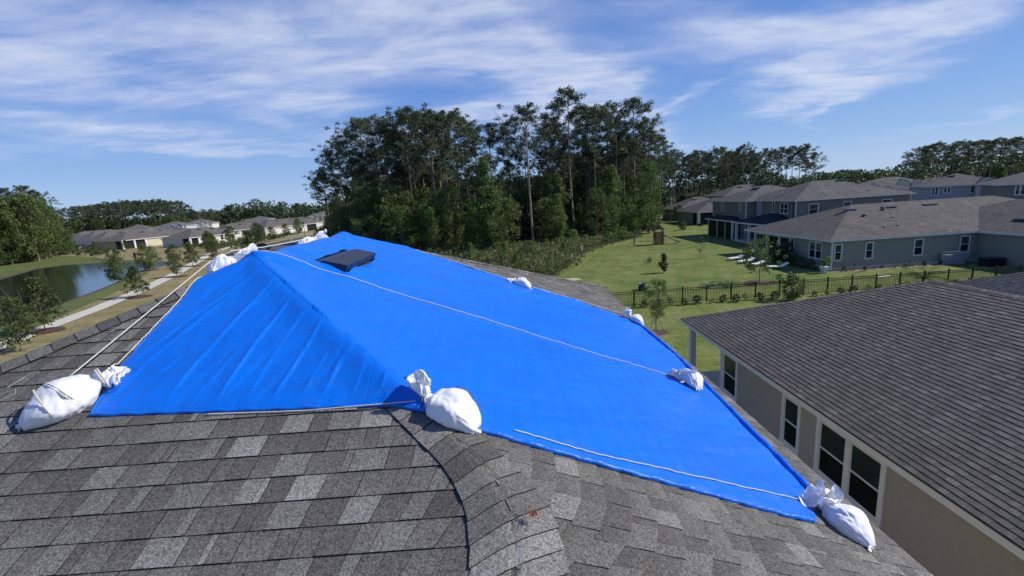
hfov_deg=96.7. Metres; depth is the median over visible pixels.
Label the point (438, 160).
pine tree
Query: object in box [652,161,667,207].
pine tree
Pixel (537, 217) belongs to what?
broadleaf tree
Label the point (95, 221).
broadleaf tree
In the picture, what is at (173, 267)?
street tree
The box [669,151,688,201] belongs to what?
pine tree
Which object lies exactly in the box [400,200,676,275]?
forest floor
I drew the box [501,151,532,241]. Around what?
pine tree
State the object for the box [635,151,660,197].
pine tree
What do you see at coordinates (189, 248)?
street tree
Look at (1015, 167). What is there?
broadleaf tree
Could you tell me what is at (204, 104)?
sky
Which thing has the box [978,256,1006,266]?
storage box
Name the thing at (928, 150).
pine tree
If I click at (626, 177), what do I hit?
broadleaf tree
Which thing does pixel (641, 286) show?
fire pit
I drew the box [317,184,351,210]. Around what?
broadleaf tree
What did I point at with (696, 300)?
hedge plant
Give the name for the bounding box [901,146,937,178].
pine tree
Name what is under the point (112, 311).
dry lawn
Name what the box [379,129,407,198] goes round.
pine tree
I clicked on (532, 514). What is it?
plant debris
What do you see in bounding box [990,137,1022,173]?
pine tree
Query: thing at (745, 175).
pine tree
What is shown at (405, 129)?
pine tree
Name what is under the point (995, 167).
broadleaf tree
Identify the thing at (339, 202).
broadleaf tree
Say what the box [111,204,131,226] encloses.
pine tree
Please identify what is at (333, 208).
broadleaf tree
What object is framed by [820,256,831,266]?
potted plant
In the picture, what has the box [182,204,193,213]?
pine tree
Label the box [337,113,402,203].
pine tree
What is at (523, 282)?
sandbag
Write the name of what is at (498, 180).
pine tree
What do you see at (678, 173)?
pine tree
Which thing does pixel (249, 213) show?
wood
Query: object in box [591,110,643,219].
pine tree
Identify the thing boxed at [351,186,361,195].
broadleaf tree
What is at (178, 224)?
house
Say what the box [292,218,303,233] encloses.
street tree
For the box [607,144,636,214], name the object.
pine tree
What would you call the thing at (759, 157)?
pine tree
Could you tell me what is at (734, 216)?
house
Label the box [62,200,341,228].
wood
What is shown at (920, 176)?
broadleaf tree
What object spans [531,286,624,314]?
rope
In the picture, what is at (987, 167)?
broadleaf tree
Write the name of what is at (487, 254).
brush
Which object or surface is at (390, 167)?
pine tree
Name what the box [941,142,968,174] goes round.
pine tree
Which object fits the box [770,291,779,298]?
hedge plant
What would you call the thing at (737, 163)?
pine tree
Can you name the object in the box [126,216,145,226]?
broadleaf tree
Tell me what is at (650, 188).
broadleaf tree
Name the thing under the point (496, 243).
broadleaf tree
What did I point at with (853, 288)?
hedge plant
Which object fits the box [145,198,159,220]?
pine tree
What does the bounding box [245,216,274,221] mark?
house
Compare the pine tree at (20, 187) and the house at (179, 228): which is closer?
the pine tree at (20, 187)
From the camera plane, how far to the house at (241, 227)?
180.30 m
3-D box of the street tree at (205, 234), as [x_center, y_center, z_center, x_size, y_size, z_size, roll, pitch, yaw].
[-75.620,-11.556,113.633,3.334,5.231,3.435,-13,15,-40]
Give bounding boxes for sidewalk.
[0,233,310,349]
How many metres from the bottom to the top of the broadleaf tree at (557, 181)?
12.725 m
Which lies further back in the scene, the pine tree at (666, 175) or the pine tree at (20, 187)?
the pine tree at (666, 175)
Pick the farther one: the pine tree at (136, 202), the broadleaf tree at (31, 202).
the pine tree at (136, 202)
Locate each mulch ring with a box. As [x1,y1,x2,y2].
[31,327,65,334]
[123,295,152,298]
[166,275,186,277]
[653,330,667,334]
[743,280,777,284]
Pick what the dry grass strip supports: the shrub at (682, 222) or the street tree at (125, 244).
the street tree at (125, 244)
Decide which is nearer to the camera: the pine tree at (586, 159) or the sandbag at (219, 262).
the sandbag at (219, 262)
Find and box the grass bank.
[0,255,160,339]
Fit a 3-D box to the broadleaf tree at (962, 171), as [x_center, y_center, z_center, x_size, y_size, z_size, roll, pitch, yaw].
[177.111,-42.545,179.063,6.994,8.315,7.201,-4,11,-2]
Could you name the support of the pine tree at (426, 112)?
on the forest floor
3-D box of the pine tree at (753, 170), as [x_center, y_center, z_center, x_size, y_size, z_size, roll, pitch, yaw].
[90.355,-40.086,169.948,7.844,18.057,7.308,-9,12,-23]
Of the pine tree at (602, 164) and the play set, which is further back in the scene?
the pine tree at (602, 164)
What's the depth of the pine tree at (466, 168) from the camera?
82.34 m
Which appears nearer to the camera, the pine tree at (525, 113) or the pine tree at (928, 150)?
the pine tree at (525, 113)
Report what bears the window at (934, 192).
in the house at (956, 185)
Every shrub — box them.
[658,253,668,272]
[672,205,682,220]
[677,220,686,229]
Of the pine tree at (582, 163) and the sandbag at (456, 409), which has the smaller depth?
the sandbag at (456, 409)
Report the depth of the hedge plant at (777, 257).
48.31 m
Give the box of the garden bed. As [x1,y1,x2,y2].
[835,262,977,271]
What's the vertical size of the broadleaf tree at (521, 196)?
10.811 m
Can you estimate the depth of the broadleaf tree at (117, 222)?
260.29 m
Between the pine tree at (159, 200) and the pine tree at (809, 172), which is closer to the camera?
the pine tree at (809, 172)
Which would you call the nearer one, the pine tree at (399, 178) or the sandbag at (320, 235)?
the sandbag at (320, 235)
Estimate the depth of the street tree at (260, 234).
128.56 m
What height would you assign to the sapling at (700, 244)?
2.752 m
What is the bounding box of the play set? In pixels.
[633,224,679,245]
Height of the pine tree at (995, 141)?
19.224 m
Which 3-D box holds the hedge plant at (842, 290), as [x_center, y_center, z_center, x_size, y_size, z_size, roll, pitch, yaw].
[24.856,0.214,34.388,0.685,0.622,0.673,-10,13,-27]
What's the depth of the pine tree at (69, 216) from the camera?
261.21 m
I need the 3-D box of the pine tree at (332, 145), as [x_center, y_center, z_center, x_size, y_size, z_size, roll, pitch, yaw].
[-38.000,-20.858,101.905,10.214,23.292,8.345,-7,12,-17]
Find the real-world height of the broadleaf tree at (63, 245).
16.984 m
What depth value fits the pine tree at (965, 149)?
174.78 m
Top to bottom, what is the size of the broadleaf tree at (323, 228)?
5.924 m
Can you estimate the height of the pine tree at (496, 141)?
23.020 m
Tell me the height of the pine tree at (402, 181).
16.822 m
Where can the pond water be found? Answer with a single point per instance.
(68, 282)
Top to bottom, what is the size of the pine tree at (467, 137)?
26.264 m
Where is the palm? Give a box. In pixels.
[899,266,948,281]
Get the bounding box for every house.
[0,249,932,575]
[69,229,111,240]
[71,229,120,244]
[78,229,144,247]
[95,228,181,249]
[118,224,153,230]
[153,221,197,228]
[160,227,241,247]
[168,227,190,230]
[188,219,219,227]
[217,221,262,236]
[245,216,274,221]
[250,218,317,234]
[299,217,323,227]
[307,211,326,220]
[662,196,708,219]
[676,198,717,224]
[680,280,1023,575]
[705,179,916,243]
[705,184,758,198]
[744,195,1023,270]
[860,177,925,190]
[862,180,908,190]
[910,173,993,200]
[949,272,1023,295]
[978,172,1023,198]
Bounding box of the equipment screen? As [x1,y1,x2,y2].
[940,250,970,264]
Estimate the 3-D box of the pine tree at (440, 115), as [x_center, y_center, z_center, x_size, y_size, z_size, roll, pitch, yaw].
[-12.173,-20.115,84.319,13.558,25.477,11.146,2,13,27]
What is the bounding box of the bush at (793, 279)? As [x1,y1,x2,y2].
[782,272,807,300]
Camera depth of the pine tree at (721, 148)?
165.81 m
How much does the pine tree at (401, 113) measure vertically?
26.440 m
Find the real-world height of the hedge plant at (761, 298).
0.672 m
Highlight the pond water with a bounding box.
[0,262,165,326]
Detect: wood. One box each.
[60,198,325,232]
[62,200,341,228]
[341,171,665,206]
[654,164,787,205]
[662,152,1023,196]
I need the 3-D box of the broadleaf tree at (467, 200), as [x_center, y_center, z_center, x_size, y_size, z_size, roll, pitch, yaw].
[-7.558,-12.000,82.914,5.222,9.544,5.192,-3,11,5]
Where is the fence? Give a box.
[609,264,1023,305]
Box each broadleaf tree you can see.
[0,196,41,262]
[0,201,25,263]
[0,235,18,263]
[4,191,63,260]
[15,194,63,258]
[20,229,49,259]
[21,234,44,261]
[31,199,68,256]
[37,212,73,255]
[55,226,75,254]
[66,221,85,233]
[89,218,108,230]
[108,216,128,229]
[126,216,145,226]
[148,213,165,226]
[165,214,180,223]
[179,218,191,222]
[314,225,332,236]
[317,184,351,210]
[323,196,348,233]
[326,205,347,234]
[330,205,348,233]
[338,219,348,231]
[343,193,375,238]
[344,176,365,202]
[345,186,398,240]
[345,207,365,235]
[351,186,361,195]
[358,190,399,235]
[359,218,380,238]
[364,182,408,242]
[368,182,396,228]
[381,172,395,182]
[381,204,423,247]
[387,168,422,200]
[394,190,424,248]
[395,186,446,248]
[409,197,448,248]
[413,165,457,213]
[424,207,442,252]
[426,187,463,242]
[431,184,467,247]
[451,185,473,225]
[452,212,468,245]
[459,202,481,250]
[460,195,480,243]
[465,243,475,257]
[468,157,502,250]
[470,181,484,226]
[475,190,522,245]
[478,188,515,239]
[492,242,501,254]
[497,176,539,233]
[500,241,512,256]
[502,185,547,240]
[509,207,526,239]
[510,253,519,267]
[519,186,540,238]
[521,175,567,216]
[521,240,538,256]
[523,201,546,237]
[528,197,565,242]
[539,203,556,237]
[542,172,574,236]
[545,158,604,210]
[549,193,568,242]
[559,242,568,254]
[561,169,596,216]
[562,201,575,236]
[563,179,586,232]
[567,197,585,231]
[567,229,578,239]
[573,186,613,234]
[576,176,596,225]
[580,177,614,223]
[581,198,599,234]
[586,171,627,231]
[600,165,621,233]
[603,231,609,242]
[606,177,632,223]
[607,165,632,210]
[616,226,629,239]
[618,194,638,231]
[623,174,656,223]
[624,170,662,215]
[624,203,641,227]
[626,175,649,211]
[628,159,668,232]
[628,223,637,233]
[640,169,663,213]
[660,197,669,207]
[675,195,686,202]
[686,192,705,198]
[915,173,926,180]
[940,169,957,176]
[953,169,972,175]
[979,165,991,176]
[979,165,1007,178]
[992,166,1007,178]
[1007,164,1021,175]
[1008,162,1023,174]
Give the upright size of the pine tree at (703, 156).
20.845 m
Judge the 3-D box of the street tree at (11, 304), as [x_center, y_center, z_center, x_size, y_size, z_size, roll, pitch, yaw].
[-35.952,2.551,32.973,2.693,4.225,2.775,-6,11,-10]
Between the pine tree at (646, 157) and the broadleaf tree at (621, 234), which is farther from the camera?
the pine tree at (646, 157)
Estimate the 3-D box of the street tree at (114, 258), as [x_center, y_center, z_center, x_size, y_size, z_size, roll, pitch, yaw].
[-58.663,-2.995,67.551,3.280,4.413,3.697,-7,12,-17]
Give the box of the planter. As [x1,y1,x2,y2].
[819,266,829,272]
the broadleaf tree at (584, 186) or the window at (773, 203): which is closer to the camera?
the window at (773, 203)
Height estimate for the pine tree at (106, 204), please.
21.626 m
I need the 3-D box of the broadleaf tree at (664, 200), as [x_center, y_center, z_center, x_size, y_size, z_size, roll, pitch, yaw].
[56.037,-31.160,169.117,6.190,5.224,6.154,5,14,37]
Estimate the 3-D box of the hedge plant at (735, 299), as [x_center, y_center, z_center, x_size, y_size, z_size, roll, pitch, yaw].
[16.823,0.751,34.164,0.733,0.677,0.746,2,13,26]
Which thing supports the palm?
on the lawn at (626, 266)
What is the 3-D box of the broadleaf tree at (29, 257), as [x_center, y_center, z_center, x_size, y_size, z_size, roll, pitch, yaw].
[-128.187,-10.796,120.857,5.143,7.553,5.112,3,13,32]
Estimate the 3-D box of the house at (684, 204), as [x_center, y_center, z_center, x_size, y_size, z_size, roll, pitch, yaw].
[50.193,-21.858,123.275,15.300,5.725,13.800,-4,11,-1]
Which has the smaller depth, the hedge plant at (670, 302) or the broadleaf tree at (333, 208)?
the hedge plant at (670, 302)
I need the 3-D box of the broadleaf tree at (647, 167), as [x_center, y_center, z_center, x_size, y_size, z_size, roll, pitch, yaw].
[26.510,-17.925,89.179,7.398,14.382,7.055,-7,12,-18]
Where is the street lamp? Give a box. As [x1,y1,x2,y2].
[133,252,140,276]
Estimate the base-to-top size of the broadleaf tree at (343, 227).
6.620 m
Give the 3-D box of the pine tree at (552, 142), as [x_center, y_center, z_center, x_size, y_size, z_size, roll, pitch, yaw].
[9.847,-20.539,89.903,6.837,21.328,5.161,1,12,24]
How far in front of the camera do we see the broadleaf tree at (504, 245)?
61.98 m
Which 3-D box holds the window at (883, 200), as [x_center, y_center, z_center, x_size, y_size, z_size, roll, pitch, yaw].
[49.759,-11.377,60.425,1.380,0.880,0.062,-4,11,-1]
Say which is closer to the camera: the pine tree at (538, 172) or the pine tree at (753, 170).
the pine tree at (538, 172)
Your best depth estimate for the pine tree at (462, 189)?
104.73 m
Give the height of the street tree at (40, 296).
4.883 m
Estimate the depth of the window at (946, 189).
88.45 m
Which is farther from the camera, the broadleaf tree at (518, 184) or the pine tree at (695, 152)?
the pine tree at (695, 152)
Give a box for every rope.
[70,261,209,375]
[113,276,201,364]
[206,400,415,414]
[230,238,308,250]
[258,250,674,376]
[419,250,506,278]
[513,429,799,499]
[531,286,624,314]
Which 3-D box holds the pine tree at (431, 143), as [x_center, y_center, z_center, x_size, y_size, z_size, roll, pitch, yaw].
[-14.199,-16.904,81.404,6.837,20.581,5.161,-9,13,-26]
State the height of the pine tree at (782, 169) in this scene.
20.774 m
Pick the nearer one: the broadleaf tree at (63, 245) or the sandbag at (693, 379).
the sandbag at (693, 379)
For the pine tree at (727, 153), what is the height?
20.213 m
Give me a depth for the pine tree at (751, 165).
165.58 m
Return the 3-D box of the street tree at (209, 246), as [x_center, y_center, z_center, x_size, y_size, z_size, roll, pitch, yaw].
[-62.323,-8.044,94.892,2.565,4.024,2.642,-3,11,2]
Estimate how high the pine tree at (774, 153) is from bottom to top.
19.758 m
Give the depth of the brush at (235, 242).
136.94 m
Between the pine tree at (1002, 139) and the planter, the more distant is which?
the pine tree at (1002, 139)
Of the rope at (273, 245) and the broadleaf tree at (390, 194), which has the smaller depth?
the rope at (273, 245)
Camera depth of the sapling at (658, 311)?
27.69 m
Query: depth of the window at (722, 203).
76.90 m
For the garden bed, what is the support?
on the lawn at (626, 266)
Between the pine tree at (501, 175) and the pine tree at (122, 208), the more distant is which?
the pine tree at (122, 208)
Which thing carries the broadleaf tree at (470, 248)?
on the forest floor
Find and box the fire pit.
[638,283,647,289]
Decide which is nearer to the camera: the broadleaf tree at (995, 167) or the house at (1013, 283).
the house at (1013, 283)
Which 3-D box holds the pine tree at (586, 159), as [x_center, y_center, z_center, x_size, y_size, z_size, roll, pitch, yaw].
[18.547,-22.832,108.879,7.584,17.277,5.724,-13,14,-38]
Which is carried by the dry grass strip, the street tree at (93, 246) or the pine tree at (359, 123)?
the street tree at (93, 246)
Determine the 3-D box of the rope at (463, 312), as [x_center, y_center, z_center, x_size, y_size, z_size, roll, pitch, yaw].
[-0.328,0.342,5.046,4.482,1.873,0.096,-5,11,-7]
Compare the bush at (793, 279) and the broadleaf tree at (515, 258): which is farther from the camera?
the broadleaf tree at (515, 258)
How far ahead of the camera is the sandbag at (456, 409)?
2.66 m
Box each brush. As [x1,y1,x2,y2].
[54,244,124,255]
[181,232,294,248]
[416,229,641,274]
[599,206,664,234]
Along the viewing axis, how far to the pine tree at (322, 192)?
96.63 m
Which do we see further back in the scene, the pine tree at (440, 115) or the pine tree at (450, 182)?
the pine tree at (450, 182)
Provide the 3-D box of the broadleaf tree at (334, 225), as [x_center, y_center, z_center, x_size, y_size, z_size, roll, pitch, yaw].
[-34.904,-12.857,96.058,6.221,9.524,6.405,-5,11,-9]
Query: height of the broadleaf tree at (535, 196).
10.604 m
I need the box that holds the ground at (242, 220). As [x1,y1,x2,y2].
[68,169,1021,275]
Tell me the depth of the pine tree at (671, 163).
166.06 m
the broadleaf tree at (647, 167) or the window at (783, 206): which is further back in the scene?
the broadleaf tree at (647, 167)
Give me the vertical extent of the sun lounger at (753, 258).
0.563 m
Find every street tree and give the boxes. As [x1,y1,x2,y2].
[0,295,38,350]
[14,276,68,329]
[89,243,99,250]
[99,253,127,282]
[119,265,149,295]
[121,240,129,249]
[132,243,162,269]
[164,244,182,260]
[165,253,184,275]
[181,243,200,264]
[201,231,215,247]
[204,233,223,252]
[206,240,218,257]
[221,225,237,240]
[239,229,260,249]
[250,222,264,237]
[254,224,264,235]
[254,228,265,241]
[265,226,276,239]
[280,223,290,235]
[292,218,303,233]
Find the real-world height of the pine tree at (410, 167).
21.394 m
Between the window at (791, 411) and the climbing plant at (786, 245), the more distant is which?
the climbing plant at (786, 245)
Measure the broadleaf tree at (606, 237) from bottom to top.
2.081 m
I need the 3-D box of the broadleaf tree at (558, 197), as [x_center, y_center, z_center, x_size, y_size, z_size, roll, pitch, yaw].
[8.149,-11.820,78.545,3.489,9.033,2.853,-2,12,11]
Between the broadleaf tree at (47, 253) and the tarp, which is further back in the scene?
the broadleaf tree at (47, 253)
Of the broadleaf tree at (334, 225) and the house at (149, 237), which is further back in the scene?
the house at (149, 237)
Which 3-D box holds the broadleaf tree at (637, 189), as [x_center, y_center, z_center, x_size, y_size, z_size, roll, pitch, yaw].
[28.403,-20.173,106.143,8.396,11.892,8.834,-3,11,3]
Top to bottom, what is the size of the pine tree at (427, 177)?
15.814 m
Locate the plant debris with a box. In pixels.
[521,505,540,522]
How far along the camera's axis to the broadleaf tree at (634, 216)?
92.11 m
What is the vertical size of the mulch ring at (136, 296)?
0.090 m
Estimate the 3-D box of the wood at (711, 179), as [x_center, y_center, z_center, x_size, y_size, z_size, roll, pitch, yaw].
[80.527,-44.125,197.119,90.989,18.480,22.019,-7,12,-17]
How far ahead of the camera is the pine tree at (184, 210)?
269.97 m
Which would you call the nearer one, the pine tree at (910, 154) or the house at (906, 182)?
the house at (906, 182)
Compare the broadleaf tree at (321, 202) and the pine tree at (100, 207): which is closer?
the broadleaf tree at (321, 202)
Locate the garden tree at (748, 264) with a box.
[738,235,787,281]
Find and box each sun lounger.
[727,255,744,260]
[737,257,754,263]
[768,262,788,268]
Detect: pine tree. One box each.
[0,187,23,261]
[8,185,39,256]
[21,191,62,255]
[55,210,68,226]
[58,207,72,227]
[64,206,80,219]
[64,206,92,230]
[73,208,86,221]
[86,206,105,228]
[93,204,109,229]
[96,201,118,218]
[96,204,110,226]
[104,202,121,225]
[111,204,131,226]
[117,202,130,222]
[122,202,145,220]
[128,200,147,224]
[137,202,150,225]
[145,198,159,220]
[145,203,158,222]
[149,202,168,223]
[154,198,167,219]
[161,206,173,216]
[167,210,178,221]
[170,200,183,218]
[180,209,190,218]
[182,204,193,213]
[187,208,196,220]
[187,211,197,219]
[302,171,342,235]
[306,173,343,235]
[308,148,349,225]
[311,142,363,228]
[318,127,373,192]
[324,117,389,227]
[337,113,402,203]
[346,152,375,214]
[361,146,395,238]
[362,119,408,241]
[363,174,387,186]
[366,106,430,191]
[372,105,439,213]
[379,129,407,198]
[379,156,411,188]
[382,109,452,210]
[387,163,409,200]
[389,170,419,193]
[393,151,417,181]
[395,135,426,209]
[404,102,463,245]
[404,109,479,241]
[408,154,430,189]
[412,133,447,244]
[415,119,456,191]
[415,173,436,193]
[424,171,445,193]
[426,160,454,180]
[427,108,479,239]
[438,179,463,200]
[441,150,466,233]
[447,116,489,191]
[449,154,481,196]
[459,174,474,194]
[460,133,497,198]
[460,167,481,198]
[460,178,476,198]
[463,153,502,184]
[464,122,508,186]
[481,120,530,238]
[490,175,507,190]
[493,101,552,246]
[494,166,520,189]
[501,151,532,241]
[502,139,539,239]
[523,123,566,197]
[525,162,549,192]
[529,114,578,172]
[531,149,558,194]
[532,85,604,230]
[544,129,578,194]
[544,145,567,172]
[553,151,581,180]
[557,168,581,187]
[560,103,611,233]
[566,103,627,230]
[570,100,638,200]
[572,142,596,214]
[575,151,596,176]
[577,156,598,180]
[588,146,616,224]
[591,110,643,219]
[593,163,607,186]
[603,144,628,175]
[606,96,666,219]
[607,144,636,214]
[608,130,633,193]
[615,146,643,176]
[622,117,665,229]
[625,148,646,196]
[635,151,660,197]
[636,132,675,223]
[643,137,679,224]
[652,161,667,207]
[658,151,674,205]
[661,148,684,203]
[663,161,677,204]
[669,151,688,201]
[671,164,680,203]
[677,152,700,198]
[678,154,700,194]
[686,150,704,195]
[693,150,713,196]
[696,155,712,191]
[699,153,716,191]
[704,146,730,191]
[710,146,732,187]
[713,150,742,186]
[717,158,734,185]
[720,151,736,187]
[728,150,749,181]
[729,149,743,184]
[730,142,759,184]
[740,149,761,183]
[742,157,758,176]
[744,151,772,185]
[744,157,762,184]
[760,148,773,184]
[763,147,785,184]
[772,147,793,186]
[776,148,799,187]
[780,145,801,186]
[788,146,814,184]
[797,143,820,182]
[799,151,829,180]
[803,163,820,176]
[895,151,922,177]
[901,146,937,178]
[913,145,940,179]
[919,142,947,180]
[929,140,953,178]
[931,145,958,176]
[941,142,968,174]
[943,140,975,169]
[955,139,984,174]
[955,141,991,174]
[971,139,996,176]
[975,136,1010,176]
[976,139,1005,176]
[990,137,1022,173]
[994,138,1021,176]
[1002,136,1023,174]
[1009,138,1023,171]
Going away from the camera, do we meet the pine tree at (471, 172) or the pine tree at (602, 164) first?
the pine tree at (602, 164)
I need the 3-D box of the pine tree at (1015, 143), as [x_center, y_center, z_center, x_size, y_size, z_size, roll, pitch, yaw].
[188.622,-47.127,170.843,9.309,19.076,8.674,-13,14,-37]
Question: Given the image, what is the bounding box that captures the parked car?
[257,243,271,249]
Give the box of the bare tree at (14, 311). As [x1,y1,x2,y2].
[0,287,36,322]
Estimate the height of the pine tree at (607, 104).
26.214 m
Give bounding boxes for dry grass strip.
[44,232,305,256]
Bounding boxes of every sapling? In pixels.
[640,277,670,331]
[695,236,706,258]
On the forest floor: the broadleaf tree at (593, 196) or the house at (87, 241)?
the broadleaf tree at (593, 196)
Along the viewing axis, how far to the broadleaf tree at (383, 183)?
104.75 m
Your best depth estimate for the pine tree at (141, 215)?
263.25 m
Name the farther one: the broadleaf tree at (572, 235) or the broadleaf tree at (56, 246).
the broadleaf tree at (56, 246)
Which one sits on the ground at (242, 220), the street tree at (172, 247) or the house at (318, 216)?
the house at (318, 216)
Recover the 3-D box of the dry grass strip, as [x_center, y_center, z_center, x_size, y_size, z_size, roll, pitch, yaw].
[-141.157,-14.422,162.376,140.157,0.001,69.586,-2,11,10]
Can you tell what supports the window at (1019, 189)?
in the house at (1011, 186)
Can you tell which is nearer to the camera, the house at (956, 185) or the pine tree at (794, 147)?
the house at (956, 185)
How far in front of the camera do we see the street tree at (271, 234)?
139.43 m
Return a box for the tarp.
[88,232,816,523]
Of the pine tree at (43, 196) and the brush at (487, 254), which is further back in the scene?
the pine tree at (43, 196)
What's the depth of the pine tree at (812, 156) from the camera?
161.00 m
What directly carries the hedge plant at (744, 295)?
on the lawn at (626, 266)
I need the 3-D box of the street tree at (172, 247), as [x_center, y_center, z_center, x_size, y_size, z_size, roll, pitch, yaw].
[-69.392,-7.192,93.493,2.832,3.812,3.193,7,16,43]
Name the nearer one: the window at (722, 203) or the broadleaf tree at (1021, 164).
the window at (722, 203)
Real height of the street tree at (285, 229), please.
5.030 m
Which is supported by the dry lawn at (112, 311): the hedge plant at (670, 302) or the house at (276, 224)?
the house at (276, 224)
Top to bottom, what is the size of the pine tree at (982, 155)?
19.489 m
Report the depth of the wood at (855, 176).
378.21 m
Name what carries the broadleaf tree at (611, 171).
on the forest floor
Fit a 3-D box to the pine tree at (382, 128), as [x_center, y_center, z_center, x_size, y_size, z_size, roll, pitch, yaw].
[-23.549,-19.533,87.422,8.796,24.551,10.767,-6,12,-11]
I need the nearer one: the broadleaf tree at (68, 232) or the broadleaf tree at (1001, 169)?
the broadleaf tree at (68, 232)
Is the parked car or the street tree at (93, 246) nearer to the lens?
the parked car
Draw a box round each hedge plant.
[666,298,673,305]
[679,297,687,304]
[691,295,702,303]
[719,294,728,302]
[732,293,740,301]
[742,292,749,300]
[756,292,763,300]
[764,245,781,262]
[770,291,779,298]
[771,248,791,263]
[781,252,797,265]
[794,255,807,267]
[805,259,818,269]
[835,287,845,293]
[847,285,858,292]
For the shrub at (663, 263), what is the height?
2.093 m
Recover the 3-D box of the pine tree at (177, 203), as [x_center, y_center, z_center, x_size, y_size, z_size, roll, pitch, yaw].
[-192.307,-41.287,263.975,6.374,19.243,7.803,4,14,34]
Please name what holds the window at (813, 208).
in the house at (734, 216)
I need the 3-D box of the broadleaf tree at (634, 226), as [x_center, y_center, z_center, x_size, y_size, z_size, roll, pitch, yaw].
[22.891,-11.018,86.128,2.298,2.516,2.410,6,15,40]
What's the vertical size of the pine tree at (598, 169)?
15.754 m
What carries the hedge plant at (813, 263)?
on the lawn at (626, 266)
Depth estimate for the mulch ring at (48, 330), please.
39.09 m
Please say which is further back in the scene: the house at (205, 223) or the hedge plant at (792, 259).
the house at (205, 223)
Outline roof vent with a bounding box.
[315,249,375,271]
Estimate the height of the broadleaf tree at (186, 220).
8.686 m
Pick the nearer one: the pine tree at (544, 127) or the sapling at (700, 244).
the sapling at (700, 244)
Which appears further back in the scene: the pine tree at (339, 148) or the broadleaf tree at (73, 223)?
the broadleaf tree at (73, 223)
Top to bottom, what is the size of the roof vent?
0.196 m
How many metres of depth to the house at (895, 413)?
11.52 m
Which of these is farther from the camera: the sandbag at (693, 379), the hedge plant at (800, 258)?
the hedge plant at (800, 258)
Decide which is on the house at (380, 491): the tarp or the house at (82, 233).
the tarp
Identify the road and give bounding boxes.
[226,235,314,256]
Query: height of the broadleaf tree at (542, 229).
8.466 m
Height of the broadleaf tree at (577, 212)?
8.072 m
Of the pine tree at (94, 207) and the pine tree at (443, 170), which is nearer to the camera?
the pine tree at (443, 170)
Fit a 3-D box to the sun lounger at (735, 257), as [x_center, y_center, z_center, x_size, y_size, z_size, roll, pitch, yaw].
[25.893,-3.498,52.592,1.937,0.563,0.660,-6,12,-13]
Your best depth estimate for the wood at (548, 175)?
139.73 m
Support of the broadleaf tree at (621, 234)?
on the forest floor
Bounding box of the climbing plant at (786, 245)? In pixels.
[774,240,794,262]
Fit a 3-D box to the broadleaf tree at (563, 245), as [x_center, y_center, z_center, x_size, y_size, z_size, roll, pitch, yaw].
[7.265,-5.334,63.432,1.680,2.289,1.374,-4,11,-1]
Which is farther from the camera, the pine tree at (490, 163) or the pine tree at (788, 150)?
the pine tree at (788, 150)
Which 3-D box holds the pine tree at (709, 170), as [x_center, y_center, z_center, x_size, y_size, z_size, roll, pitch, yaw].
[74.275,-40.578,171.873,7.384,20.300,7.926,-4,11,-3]
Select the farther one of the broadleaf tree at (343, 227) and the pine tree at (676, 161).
the pine tree at (676, 161)
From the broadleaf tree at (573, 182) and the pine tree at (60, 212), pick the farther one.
the pine tree at (60, 212)
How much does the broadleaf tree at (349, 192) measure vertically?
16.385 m
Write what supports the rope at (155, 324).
attached to the tarp
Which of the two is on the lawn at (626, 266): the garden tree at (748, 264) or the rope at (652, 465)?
the garden tree at (748, 264)
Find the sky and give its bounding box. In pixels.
[0,0,1023,224]
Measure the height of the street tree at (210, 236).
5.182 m
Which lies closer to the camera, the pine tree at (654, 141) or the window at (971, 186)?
the window at (971, 186)
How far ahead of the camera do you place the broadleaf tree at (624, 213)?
87.07 m
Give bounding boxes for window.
[721,202,724,210]
[721,351,738,402]
[772,202,774,212]
[779,393,801,456]
[780,203,787,213]
[808,203,818,214]
[808,241,822,259]
[813,417,887,528]
[833,244,842,260]
[843,201,851,206]
[864,242,873,258]
[882,199,891,202]
[913,238,924,255]
[931,187,938,195]
[943,187,951,193]
[959,235,970,252]
[969,185,974,192]
[1014,185,1023,195]
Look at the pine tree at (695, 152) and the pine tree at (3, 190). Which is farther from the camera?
the pine tree at (695, 152)
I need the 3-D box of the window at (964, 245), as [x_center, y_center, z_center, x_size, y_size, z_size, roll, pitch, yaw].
[42.796,-4.143,43.024,0.980,1.680,0.062,-4,11,-1]
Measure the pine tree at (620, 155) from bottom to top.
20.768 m
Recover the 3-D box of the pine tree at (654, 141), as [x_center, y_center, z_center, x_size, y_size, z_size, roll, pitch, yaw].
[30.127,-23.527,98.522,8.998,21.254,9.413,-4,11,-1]
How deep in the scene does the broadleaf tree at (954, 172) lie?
181.33 m
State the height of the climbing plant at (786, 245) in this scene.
2.468 m
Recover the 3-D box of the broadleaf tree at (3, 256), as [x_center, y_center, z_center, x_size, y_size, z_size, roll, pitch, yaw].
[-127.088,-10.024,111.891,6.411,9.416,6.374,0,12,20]
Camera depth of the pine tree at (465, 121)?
86.72 m
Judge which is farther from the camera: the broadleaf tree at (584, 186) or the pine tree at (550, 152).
the broadleaf tree at (584, 186)
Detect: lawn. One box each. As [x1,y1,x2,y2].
[0,228,320,363]
[554,215,1023,371]
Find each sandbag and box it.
[15,365,130,430]
[206,243,257,273]
[297,229,327,243]
[406,369,483,434]
[506,277,531,289]
[623,307,643,324]
[667,368,702,389]
[799,479,875,551]

